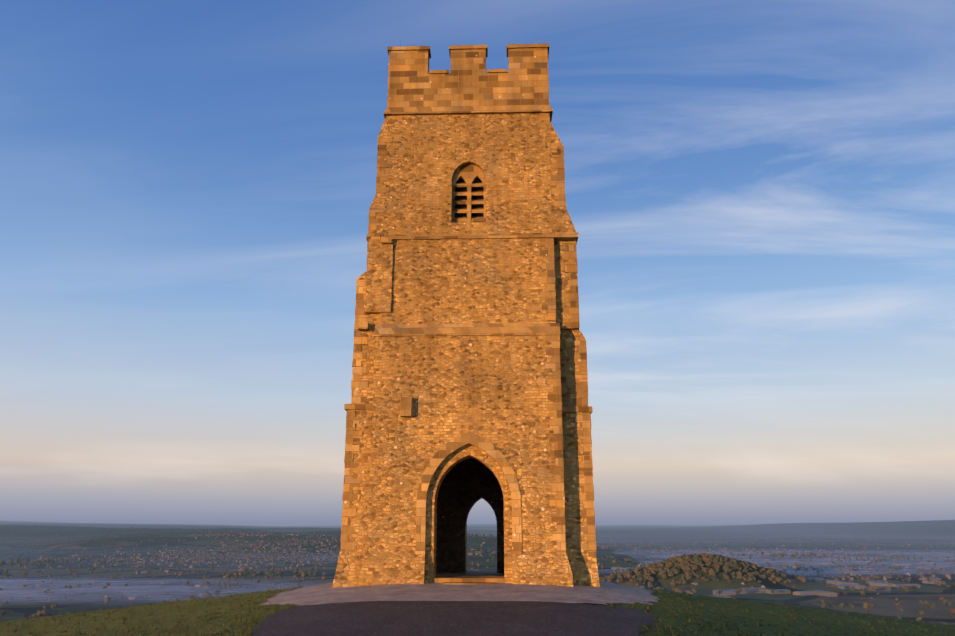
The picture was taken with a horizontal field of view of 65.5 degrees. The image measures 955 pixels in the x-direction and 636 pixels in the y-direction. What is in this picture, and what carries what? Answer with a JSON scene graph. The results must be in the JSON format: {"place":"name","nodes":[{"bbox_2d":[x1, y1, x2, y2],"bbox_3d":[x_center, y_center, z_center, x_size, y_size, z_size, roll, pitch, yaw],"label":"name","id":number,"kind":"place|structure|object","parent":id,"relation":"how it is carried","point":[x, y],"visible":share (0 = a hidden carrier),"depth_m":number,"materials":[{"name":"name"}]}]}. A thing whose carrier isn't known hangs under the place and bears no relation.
{"place":"outdoors","nodes":[
{"label":"outdoors","id":0,"kind":"place"},
{"bbox_2d":[248,601,656,635],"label":"gravel path","id":1,"kind":"structure","parent":0,"point":[451,618],"depth_m":18.41,"materials":[{"name":"grey gravel"}]},
{"bbox_2d":[344,238,592,584],"bbox_3d":[-0.346,3.594,30.011,9.920,14.099,2.250,0,-16,2],"label":"stone trim","id":2,"kind":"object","parent":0,"point":[405,406],"visible":0.62,"depth_m":29.01,"materials":[{"name":"brown stone"}]},
{"bbox_2d":[0,520,954,635],"bbox_3d":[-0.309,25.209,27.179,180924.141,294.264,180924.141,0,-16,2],"label":"distant landscape","id":3,"kind":"structure","parent":0,"point":[887,532],"depth_m":2244.87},
{"bbox_2d":[260,571,661,605],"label":"apron paving","id":4,"kind":"structure","parent":3,"relation":"on","point":[605,592],"depth_m":25.17,"materials":[{"name":"grey concrete"}]},
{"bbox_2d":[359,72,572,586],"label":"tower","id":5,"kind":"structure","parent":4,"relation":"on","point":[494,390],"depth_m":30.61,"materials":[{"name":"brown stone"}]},
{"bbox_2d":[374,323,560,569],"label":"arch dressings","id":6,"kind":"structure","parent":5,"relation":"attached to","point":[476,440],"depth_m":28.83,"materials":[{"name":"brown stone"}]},
{"bbox_2d":[452,164,485,222],"bbox_3d":[-0.363,-5.360,32.288,1.478,2.869,0.160,0,-16,2],"label":"window frame","id":7,"kind":"object","parent":5,"relation":"attached to","point":[468,174],"visible":0.71,"depth_m":32.38,"materials":[{"name":"stone"}]},
{"bbox_2d":[455,177,483,216],"bbox_3d":[-0.354,-5.288,32.543,1.580,2.970,0.030,0,-16,2],"label":"window opening","id":8,"kind":"object","parent":5,"relation":"attached to","point":[473,197],"depth_m":32.51,"materials":[{"name":"grey"}]},
{"bbox_2d":[454,183,483,221],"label":"louvers","id":9,"kind":"object","parent":8,"relation":"attached to","point":[473,219],"visible":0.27,"depth_m":32.15,"materials":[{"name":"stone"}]},
{"bbox_2d":[366,43,577,243],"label":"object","id":10,"kind":"object","parent":5,"relation":"attached to","point":[469,59],"visible":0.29,"depth_m":33.59,"materials":[{"name":"brown stone"}]},
{"bbox_2d":[332,116,599,587],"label":"tower buttresses","id":11,"kind":"structure","parent":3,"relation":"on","point":[376,276],"depth_m":29.83,"materials":[{"name":"brown stone"}]},
{"bbox_2d":[340,136,595,557],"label":"tower quoins","id":12,"kind":"object","parent":11,"relation":"attached to","point":[557,483],"visible":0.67,"depth_m":29.79,"materials":[{"name":"brown stone"}]},
{"bbox_2d":[0,524,954,624],"bbox_3d":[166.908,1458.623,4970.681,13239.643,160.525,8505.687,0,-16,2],"label":"landscape trees","id":13,"kind":"object","parent":3,"relation":"on","point":[717,562],"visible":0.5,"depth_m":2072.98,"materials":[{"name":"green plant"}]},
{"bbox_2d":[0,586,954,635],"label":"hilltop grass tufts","id":14,"kind":"object","parent":3,"relation":"on","point":[705,626],"visible":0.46,"depth_m":22.22,"materials":[{"name":"green plant"}]},
{"bbox_2d":[4,525,950,599],"bbox_3d":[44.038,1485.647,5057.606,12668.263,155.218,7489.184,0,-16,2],"label":"town houses","id":15,"kind":"structure","parent":3,"relation":"on","point":[327,549],"depth_m":3463.92,"materials":[{"name":"grey"}]},
{"bbox_2d":[611,558,942,597],"bbox_3d":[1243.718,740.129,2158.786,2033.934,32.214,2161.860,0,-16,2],"label":"industrial sheds","id":16,"kind":"object","parent":3,"relation":"on","point":[880,585],"visible":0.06,"depth_m":1790.35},
{"bbox_2d":[0,539,954,622],"bbox_3d":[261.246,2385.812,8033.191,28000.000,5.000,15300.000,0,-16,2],"label":"mist","id":17,"kind":"structure","parent":0,"point":[15,581],"depth_m":2114.45,"materials":[{"name":"grey"}]},
{"bbox_2d":[0,0,954,524],"label":"sky","id":18,"kind":"structure","parent":0,"point":[760,194],"materials":[{"name":"blue"}]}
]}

